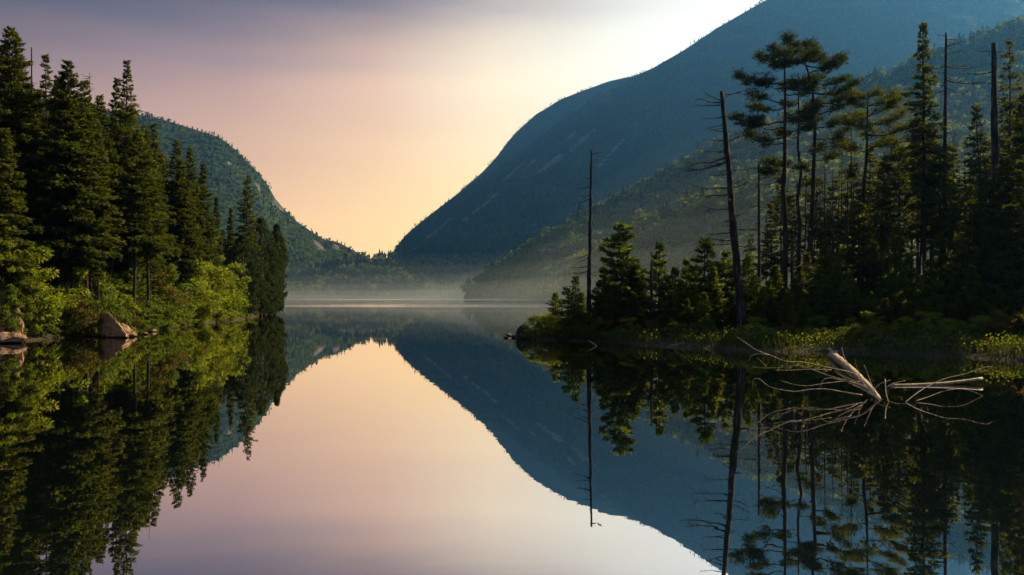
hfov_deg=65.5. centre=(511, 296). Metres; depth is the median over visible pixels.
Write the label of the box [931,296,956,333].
fir tree
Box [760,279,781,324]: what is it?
fir tree
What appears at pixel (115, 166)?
spruce tree
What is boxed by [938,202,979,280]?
fir tree
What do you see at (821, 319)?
shrub
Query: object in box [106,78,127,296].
spruce tree
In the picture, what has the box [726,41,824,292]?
pine tree
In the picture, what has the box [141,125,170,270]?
spruce tree
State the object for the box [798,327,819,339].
shrub
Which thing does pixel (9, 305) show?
shrub
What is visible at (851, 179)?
dead tree
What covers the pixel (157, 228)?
spruce tree
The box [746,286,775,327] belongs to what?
fir tree
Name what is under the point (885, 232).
spruce tree
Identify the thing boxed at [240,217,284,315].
cedar tree
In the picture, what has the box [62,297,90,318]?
shrub
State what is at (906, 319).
shrub
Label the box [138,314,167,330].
shrub
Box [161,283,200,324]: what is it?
shrub
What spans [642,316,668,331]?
shrub
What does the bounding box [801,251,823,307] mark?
fir tree
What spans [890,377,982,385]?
log
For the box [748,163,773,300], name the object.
dead tree
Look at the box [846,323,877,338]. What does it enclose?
shrub
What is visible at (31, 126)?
spruce tree
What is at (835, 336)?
undergrowth
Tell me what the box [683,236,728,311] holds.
fir tree
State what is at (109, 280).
shrub
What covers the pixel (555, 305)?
fir tree
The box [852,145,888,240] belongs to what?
spruce tree
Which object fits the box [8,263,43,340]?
shrub
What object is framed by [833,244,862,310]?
fir tree
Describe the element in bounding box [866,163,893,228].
spruce tree
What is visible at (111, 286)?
shrub
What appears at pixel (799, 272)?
fir tree
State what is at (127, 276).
fir tree
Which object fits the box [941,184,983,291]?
spruce tree
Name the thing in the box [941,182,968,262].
spruce tree
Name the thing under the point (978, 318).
shrub
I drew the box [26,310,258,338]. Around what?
grass
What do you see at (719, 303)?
fir tree
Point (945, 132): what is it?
dead tree
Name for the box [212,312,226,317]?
shrub
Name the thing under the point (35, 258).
shrub
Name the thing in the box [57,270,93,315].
shrub
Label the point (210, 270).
shrub
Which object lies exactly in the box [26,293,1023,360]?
ground
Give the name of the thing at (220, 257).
birch tree
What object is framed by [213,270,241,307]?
birch tree
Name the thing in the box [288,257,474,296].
hill
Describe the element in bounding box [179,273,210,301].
birch tree
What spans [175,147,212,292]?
spruce tree
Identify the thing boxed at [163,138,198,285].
spruce tree
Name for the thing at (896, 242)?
fir tree
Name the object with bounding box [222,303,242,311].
shrub
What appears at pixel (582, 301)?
fir tree
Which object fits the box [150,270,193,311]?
shrub
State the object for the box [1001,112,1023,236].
spruce tree
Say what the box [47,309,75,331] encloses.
shrub
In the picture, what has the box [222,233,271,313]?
cedar tree
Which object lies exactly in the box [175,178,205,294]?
spruce tree
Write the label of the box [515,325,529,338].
boulder
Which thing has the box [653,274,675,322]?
fir tree
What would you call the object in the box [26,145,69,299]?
spruce tree
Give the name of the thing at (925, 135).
spruce tree
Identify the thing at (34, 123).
spruce tree
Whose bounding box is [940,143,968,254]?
spruce tree
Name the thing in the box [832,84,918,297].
pine tree
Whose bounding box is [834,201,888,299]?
spruce tree
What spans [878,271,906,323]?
fir tree
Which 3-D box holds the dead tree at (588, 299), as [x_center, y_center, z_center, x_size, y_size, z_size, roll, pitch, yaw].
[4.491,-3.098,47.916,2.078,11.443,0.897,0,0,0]
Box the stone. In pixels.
[89,333,99,336]
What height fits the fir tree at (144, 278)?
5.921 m
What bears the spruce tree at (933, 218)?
on the ground at (669, 342)
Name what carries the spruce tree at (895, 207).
on the ground at (669, 342)
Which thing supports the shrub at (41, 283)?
on the ground at (669, 342)
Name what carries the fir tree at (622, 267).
on the ground at (669, 342)
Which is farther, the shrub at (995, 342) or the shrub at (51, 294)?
the shrub at (51, 294)
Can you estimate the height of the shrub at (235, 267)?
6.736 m
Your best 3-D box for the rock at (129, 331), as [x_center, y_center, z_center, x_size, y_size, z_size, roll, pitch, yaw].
[-24.486,2.158,50.912,0.993,0.989,2.505,0,0,-26]
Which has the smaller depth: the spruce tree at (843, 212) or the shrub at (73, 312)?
the shrub at (73, 312)
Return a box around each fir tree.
[0,127,47,304]
[31,264,51,298]
[81,276,99,298]
[95,250,151,311]
[124,258,156,313]
[138,254,178,311]
[544,292,564,331]
[551,286,585,338]
[565,274,587,325]
[575,292,586,325]
[585,265,610,319]
[591,222,647,322]
[615,266,646,327]
[634,258,648,295]
[636,239,670,323]
[638,273,656,313]
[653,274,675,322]
[654,266,687,325]
[662,279,694,325]
[672,299,697,333]
[678,282,708,326]
[679,257,700,306]
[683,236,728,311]
[688,292,717,331]
[697,266,727,324]
[707,287,727,330]
[714,250,742,325]
[714,292,746,330]
[733,251,761,302]
[733,283,759,326]
[745,274,767,322]
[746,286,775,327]
[757,263,784,303]
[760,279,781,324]
[778,277,806,318]
[786,265,815,311]
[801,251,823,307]
[802,237,845,315]
[808,265,823,300]
[827,300,852,333]
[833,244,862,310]
[855,291,883,329]
[862,231,895,301]
[874,297,895,332]
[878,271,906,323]
[879,221,917,313]
[888,294,907,330]
[896,251,925,314]
[901,158,940,281]
[907,259,954,323]
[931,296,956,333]
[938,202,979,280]
[950,264,993,319]
[955,167,1002,295]
[999,291,1023,337]
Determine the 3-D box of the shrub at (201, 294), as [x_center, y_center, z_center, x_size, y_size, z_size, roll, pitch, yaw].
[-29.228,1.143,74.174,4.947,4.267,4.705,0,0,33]
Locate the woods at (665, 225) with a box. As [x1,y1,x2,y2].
[570,122,1023,294]
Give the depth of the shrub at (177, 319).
65.57 m
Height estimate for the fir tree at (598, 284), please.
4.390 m
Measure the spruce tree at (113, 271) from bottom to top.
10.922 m
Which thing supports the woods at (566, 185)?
on the mountain at (636, 121)
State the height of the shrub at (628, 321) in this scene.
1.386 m
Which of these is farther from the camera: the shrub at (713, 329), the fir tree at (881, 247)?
the fir tree at (881, 247)
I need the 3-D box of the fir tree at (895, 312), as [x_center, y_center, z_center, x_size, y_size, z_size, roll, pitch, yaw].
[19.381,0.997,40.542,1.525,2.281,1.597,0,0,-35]
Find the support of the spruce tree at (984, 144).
on the ground at (669, 342)
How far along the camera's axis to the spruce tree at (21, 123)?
49.79 m
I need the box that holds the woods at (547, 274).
[459,15,1023,299]
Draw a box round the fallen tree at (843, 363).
[737,337,990,401]
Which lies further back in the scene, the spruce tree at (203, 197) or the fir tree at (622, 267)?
the spruce tree at (203, 197)
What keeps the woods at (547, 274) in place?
on the hill at (469, 296)
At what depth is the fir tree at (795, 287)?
44.47 m
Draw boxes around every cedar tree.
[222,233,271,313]
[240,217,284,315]
[259,267,288,314]
[264,223,288,314]
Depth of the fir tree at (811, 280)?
47.93 m
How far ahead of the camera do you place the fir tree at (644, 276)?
48.79 m
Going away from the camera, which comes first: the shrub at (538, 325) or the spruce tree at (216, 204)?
the shrub at (538, 325)
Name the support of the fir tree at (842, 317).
on the ground at (669, 342)
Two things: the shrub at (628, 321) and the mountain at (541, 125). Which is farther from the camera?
the mountain at (541, 125)
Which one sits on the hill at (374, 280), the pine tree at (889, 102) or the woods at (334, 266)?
the woods at (334, 266)
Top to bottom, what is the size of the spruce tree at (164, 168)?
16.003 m
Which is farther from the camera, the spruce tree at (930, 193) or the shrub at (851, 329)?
the spruce tree at (930, 193)
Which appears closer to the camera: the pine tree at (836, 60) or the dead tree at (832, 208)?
the pine tree at (836, 60)
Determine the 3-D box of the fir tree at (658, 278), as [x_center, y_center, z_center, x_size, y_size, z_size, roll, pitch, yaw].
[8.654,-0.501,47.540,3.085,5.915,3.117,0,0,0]
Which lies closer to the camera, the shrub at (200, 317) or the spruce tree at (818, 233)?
the spruce tree at (818, 233)
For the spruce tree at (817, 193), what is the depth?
60.94 m
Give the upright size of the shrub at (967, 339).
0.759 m
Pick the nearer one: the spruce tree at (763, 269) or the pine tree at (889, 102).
the pine tree at (889, 102)
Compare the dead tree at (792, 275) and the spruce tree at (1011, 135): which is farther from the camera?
the spruce tree at (1011, 135)
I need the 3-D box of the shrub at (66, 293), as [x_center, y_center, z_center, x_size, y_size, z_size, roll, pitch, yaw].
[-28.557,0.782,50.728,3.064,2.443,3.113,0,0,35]
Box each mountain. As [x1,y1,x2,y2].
[40,98,356,279]
[392,0,1023,275]
[458,76,631,193]
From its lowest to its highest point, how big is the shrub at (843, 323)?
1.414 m
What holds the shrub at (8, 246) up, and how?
on the ground at (669, 342)
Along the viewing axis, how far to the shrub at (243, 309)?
92.56 m
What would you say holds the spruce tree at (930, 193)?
on the ground at (669, 342)
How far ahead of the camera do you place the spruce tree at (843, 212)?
56.74 m
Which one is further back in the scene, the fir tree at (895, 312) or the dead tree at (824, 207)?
the dead tree at (824, 207)
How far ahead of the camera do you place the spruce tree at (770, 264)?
57.78 m
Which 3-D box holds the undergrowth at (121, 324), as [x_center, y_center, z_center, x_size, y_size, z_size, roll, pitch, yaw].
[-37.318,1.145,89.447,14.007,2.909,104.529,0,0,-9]
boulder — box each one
[0,284,23,333]
[98,312,128,337]
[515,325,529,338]
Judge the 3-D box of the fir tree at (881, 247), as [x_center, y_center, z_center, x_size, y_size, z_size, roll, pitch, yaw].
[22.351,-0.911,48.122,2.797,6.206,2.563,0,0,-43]
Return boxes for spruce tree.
[0,26,59,258]
[0,45,37,230]
[13,54,45,239]
[22,108,45,210]
[24,82,45,124]
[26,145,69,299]
[28,59,121,318]
[33,54,55,270]
[33,118,46,269]
[37,75,78,287]
[38,109,95,300]
[58,79,122,318]
[82,136,141,292]
[84,128,128,319]
[87,103,115,292]
[88,94,126,292]
[101,60,162,291]
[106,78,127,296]
[106,260,122,292]
[108,131,169,326]
[120,108,165,266]
[120,141,175,329]
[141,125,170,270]
[150,123,179,275]
[153,162,180,263]
[160,153,181,227]
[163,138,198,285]
[163,159,203,304]
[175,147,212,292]
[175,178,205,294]
[192,161,223,279]
[212,196,226,295]
[217,229,229,259]
[223,207,236,287]
[230,175,261,273]
[743,234,756,289]
[756,223,773,285]
[761,202,782,284]
[767,175,796,274]
[774,194,804,295]
[792,168,820,289]
[801,199,823,272]
[805,178,837,249]
[814,210,831,256]
[816,186,850,260]
[823,170,850,249]
[831,192,859,281]
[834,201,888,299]
[836,161,868,283]
[850,179,878,281]
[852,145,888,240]
[859,155,900,254]
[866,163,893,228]
[868,160,895,233]
[872,194,897,270]
[873,138,929,277]
[880,174,908,282]
[892,22,955,288]
[895,121,941,287]
[904,142,972,271]
[913,132,951,261]
[916,172,941,260]
[936,161,960,251]
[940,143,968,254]
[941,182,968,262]
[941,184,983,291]
[948,103,990,240]
[957,158,1023,293]
[959,167,984,265]
[968,139,990,214]
[982,92,1023,270]
[982,158,1023,316]
[985,39,1023,176]
[985,127,1013,189]
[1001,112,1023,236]
[1002,111,1023,157]
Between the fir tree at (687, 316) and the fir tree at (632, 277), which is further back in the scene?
the fir tree at (632, 277)
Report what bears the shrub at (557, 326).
on the ground at (669, 342)
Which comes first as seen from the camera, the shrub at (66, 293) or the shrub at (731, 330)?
the shrub at (731, 330)
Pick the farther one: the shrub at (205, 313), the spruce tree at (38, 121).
the shrub at (205, 313)
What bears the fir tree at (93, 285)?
on the ground at (669, 342)
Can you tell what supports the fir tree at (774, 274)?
on the ground at (669, 342)
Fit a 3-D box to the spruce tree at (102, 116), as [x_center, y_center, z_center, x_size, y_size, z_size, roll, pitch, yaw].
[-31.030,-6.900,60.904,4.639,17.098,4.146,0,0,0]
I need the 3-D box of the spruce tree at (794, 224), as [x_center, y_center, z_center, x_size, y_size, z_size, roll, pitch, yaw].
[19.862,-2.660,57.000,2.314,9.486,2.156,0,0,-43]
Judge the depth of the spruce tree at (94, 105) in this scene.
59.23 m
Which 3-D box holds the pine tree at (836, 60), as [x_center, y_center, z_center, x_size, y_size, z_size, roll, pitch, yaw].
[19.613,-7.613,51.102,5.562,19.050,4.034,0,0,0]
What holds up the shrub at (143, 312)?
on the ground at (669, 342)
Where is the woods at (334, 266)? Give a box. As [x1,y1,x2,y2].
[282,225,556,296]
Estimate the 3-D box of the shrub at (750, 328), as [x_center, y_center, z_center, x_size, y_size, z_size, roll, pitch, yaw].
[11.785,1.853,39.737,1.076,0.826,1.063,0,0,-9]
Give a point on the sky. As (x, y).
(361, 119)
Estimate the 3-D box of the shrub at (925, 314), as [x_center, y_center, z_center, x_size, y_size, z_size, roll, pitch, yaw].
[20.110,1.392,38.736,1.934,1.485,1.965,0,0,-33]
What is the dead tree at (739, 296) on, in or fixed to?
on the ground at (669, 342)
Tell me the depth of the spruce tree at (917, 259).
57.89 m
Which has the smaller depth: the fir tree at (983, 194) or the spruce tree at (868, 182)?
the fir tree at (983, 194)
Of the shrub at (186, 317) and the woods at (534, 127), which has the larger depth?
the woods at (534, 127)
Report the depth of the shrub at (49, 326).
46.82 m
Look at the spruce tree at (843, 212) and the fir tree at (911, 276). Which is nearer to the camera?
the fir tree at (911, 276)
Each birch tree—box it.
[157,263,182,303]
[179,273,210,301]
[199,225,237,300]
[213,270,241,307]
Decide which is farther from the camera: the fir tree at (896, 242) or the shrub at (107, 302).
the shrub at (107, 302)
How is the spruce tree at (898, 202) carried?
on the ground at (669, 342)
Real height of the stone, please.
0.384 m
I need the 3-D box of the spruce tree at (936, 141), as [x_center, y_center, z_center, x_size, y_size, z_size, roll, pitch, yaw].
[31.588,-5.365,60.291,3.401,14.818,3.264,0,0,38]
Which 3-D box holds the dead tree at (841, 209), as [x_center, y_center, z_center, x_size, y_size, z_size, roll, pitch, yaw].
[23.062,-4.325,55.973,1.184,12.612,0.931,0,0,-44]
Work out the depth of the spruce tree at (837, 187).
61.83 m
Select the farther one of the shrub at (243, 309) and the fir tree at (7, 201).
the shrub at (243, 309)
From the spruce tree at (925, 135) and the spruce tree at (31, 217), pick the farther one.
the spruce tree at (31, 217)
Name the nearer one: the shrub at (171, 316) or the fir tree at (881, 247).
the fir tree at (881, 247)
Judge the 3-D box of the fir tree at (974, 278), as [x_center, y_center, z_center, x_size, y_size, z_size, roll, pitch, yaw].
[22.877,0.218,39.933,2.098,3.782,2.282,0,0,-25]
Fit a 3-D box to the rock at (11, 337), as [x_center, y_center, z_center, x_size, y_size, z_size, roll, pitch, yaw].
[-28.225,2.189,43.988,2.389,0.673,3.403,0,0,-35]
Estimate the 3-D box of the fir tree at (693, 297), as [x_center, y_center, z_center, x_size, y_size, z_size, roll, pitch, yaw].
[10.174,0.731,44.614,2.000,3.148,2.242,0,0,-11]
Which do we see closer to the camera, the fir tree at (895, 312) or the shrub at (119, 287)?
the fir tree at (895, 312)
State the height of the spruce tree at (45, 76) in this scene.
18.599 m
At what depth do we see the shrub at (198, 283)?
73.13 m
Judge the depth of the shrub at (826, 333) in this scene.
38.19 m
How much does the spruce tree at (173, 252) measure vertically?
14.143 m
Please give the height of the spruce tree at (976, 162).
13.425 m
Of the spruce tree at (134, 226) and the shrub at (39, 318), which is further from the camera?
the spruce tree at (134, 226)
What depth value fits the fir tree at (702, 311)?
42.66 m
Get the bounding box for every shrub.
[0,225,37,332]
[0,284,24,331]
[1,259,63,323]
[3,243,90,324]
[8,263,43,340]
[19,279,79,333]
[29,301,59,337]
[39,283,79,310]
[46,292,86,320]
[47,267,82,294]
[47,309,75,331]
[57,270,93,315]
[59,300,103,337]
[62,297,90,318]
[74,271,122,313]
[75,290,137,329]
[92,270,126,316]
[94,282,138,315]
[113,295,142,330]
[125,312,145,326]
[135,317,152,330]
[136,299,159,329]
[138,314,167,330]
[142,294,187,329]
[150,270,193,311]
[151,256,232,318]
[155,307,175,328]
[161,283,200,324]
[170,311,184,326]
[173,306,191,323]
[179,288,231,323]
[182,316,198,324]
[183,262,242,312]
[191,302,213,321]
[191,306,212,323]
[201,292,239,321]
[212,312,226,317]
[214,262,251,311]
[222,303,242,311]
[227,292,251,311]
[521,315,550,336]
[528,312,564,335]
[544,319,572,335]
[587,316,620,336]
[614,317,642,335]
[634,328,648,337]
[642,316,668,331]
[662,318,689,336]
[701,325,724,339]
[721,328,738,338]
[737,326,759,338]
[743,316,769,333]
[777,325,802,335]
[797,315,830,333]
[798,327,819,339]
[814,327,838,341]
[817,316,857,332]
[836,327,864,342]
[845,310,892,337]
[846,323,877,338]
[887,316,919,336]
[908,311,952,335]
[935,318,972,339]
[957,314,998,339]
[958,335,980,348]
[978,336,1004,350]
[981,310,1023,337]
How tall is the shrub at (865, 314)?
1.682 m
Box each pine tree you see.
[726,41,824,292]
[771,71,829,283]
[776,29,863,289]
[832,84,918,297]
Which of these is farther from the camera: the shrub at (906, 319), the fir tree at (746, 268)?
the fir tree at (746, 268)
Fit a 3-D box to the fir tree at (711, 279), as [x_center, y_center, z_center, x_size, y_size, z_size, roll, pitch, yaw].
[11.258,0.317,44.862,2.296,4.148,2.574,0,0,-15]
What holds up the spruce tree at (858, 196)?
on the ground at (669, 342)
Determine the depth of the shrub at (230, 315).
80.28 m
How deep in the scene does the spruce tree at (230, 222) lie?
99.55 m
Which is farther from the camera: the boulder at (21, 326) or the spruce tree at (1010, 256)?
the boulder at (21, 326)
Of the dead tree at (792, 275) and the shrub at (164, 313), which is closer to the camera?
the dead tree at (792, 275)
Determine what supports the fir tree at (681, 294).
on the ground at (669, 342)
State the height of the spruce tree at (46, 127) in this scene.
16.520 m
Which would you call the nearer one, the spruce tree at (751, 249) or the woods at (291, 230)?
the spruce tree at (751, 249)
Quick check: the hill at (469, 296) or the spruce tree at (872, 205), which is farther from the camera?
the hill at (469, 296)
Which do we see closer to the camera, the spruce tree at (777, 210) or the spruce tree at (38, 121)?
the spruce tree at (38, 121)
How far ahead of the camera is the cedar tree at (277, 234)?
113.68 m
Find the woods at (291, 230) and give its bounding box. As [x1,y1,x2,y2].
[47,102,361,276]
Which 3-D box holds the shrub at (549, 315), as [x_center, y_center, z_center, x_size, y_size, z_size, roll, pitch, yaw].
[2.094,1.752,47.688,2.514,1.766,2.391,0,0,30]
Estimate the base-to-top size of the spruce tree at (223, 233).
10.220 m
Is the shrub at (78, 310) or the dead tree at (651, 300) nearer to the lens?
the dead tree at (651, 300)
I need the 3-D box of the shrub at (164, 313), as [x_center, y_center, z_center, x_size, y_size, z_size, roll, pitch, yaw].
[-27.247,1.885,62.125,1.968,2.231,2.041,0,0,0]
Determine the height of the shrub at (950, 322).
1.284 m
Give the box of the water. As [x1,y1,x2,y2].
[0,299,1023,574]
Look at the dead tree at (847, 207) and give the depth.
50.97 m
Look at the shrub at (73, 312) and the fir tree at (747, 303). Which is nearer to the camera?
the fir tree at (747, 303)
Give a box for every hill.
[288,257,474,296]
[463,30,1023,299]
[575,161,906,300]
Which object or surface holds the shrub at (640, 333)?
on the ground at (669, 342)
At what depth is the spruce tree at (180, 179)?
72.62 m
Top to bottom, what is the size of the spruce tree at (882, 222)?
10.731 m
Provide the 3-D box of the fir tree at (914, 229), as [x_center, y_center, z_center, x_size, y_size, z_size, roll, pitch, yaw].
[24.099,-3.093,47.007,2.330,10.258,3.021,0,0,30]
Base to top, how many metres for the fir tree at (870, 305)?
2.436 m
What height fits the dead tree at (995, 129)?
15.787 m
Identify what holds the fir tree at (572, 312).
on the ground at (669, 342)
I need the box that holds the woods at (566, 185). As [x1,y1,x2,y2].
[392,0,1023,276]
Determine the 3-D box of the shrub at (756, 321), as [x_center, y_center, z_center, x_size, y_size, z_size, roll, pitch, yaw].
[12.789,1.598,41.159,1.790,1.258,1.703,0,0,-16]
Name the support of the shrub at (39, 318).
on the ground at (669, 342)
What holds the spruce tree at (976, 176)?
on the ground at (669, 342)
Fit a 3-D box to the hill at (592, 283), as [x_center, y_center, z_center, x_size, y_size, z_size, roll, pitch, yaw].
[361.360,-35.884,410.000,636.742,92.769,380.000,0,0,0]
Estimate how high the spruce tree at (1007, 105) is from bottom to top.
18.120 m
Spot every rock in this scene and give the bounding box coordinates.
[0,331,27,342]
[121,323,137,336]
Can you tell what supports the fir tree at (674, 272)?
on the ground at (669, 342)
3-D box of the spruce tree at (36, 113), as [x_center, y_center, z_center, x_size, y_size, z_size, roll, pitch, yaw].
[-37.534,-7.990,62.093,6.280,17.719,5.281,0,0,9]
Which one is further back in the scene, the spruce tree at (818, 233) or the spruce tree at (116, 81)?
the spruce tree at (116, 81)
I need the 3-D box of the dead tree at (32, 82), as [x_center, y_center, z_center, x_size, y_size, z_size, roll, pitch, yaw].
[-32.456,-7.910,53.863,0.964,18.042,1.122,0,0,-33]
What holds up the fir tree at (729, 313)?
on the ground at (669, 342)
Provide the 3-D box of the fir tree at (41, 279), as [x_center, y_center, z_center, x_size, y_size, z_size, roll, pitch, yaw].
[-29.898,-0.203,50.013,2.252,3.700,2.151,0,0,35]
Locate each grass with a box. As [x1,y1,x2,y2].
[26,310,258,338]
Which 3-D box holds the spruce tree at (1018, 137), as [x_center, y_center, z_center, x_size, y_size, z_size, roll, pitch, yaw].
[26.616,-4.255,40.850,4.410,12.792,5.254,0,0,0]
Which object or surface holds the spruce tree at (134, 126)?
on the ground at (669, 342)
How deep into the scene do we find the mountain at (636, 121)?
1880.55 m
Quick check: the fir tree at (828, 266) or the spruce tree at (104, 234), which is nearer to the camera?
the fir tree at (828, 266)
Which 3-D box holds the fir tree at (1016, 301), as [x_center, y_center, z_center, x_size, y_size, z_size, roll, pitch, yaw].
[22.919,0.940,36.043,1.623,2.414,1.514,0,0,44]
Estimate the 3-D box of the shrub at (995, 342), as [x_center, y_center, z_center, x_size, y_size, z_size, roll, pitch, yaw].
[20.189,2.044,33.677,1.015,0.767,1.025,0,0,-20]
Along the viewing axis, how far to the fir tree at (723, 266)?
46.10 m
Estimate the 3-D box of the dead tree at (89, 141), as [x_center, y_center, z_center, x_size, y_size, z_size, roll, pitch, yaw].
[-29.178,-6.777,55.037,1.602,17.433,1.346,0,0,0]
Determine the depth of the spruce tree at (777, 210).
59.93 m
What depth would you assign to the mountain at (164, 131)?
1803.41 m
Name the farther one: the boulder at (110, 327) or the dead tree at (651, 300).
the boulder at (110, 327)
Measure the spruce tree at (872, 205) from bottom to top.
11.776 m
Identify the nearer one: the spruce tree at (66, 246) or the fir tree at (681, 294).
the fir tree at (681, 294)
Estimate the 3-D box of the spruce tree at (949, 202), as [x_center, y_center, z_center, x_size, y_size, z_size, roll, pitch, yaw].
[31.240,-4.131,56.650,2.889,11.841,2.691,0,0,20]
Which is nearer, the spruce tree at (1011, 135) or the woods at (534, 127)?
the spruce tree at (1011, 135)
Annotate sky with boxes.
[0,0,764,258]
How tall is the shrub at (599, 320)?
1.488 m
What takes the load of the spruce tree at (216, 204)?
on the ground at (669, 342)
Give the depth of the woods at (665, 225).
420.56 m
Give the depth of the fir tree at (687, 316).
42.87 m
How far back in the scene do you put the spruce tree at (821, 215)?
59.92 m
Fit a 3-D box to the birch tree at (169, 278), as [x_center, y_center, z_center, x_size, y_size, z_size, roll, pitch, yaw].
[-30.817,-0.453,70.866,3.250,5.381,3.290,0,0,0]
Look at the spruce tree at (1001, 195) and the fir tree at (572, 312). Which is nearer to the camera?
the spruce tree at (1001, 195)
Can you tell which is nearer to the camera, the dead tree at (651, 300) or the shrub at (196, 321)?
the dead tree at (651, 300)
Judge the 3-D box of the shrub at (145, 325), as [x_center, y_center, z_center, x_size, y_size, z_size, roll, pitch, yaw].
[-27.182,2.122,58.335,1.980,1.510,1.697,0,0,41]
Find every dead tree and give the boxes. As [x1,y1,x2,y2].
[31,47,36,220]
[80,73,100,293]
[570,150,602,324]
[649,259,654,324]
[679,89,759,332]
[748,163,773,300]
[786,229,798,309]
[818,150,829,264]
[827,166,840,259]
[835,148,846,271]
[841,179,849,247]
[843,128,855,266]
[906,165,918,282]
[928,32,987,252]
[957,160,968,236]
[963,43,1008,250]
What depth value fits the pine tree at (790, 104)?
53.87 m
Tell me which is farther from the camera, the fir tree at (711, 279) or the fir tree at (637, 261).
the fir tree at (637, 261)
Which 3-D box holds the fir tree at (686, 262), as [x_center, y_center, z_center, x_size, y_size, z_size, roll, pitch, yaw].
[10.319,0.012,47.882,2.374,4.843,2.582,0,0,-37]
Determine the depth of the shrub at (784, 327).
38.98 m
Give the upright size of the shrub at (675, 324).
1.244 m
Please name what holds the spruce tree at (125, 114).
on the ground at (669, 342)
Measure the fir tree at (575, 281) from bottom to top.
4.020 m
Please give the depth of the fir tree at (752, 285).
44.40 m
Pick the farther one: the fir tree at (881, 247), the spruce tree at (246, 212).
the spruce tree at (246, 212)
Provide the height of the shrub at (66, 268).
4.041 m
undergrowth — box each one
[27,299,247,336]
[529,310,1023,354]
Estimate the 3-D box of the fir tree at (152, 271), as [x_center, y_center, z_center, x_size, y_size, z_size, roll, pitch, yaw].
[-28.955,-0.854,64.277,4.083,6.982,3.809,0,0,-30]
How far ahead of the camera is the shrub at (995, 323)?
35.36 m
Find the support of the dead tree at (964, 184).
on the ground at (669, 342)
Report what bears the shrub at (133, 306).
on the ground at (669, 342)
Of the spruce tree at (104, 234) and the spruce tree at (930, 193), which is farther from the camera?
the spruce tree at (104, 234)
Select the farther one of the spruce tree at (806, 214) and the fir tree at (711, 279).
the spruce tree at (806, 214)
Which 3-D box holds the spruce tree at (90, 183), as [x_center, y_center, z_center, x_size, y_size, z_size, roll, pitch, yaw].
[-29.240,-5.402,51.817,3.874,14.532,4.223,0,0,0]
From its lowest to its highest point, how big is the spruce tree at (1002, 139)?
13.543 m
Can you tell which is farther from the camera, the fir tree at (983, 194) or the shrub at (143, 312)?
the shrub at (143, 312)
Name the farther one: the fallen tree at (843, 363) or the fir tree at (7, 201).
the fir tree at (7, 201)
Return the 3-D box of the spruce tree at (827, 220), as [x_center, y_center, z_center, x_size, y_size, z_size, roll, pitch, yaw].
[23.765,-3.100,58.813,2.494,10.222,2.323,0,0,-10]
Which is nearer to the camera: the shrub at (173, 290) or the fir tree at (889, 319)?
the fir tree at (889, 319)
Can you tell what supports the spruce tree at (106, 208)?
on the ground at (669, 342)
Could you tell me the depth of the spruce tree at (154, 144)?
71.79 m
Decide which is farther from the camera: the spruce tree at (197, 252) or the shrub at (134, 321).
the spruce tree at (197, 252)
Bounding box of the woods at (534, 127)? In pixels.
[461,73,637,189]
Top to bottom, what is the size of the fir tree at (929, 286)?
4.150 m
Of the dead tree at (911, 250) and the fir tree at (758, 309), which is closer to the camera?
the fir tree at (758, 309)
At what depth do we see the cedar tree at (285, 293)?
111.59 m
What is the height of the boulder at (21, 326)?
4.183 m

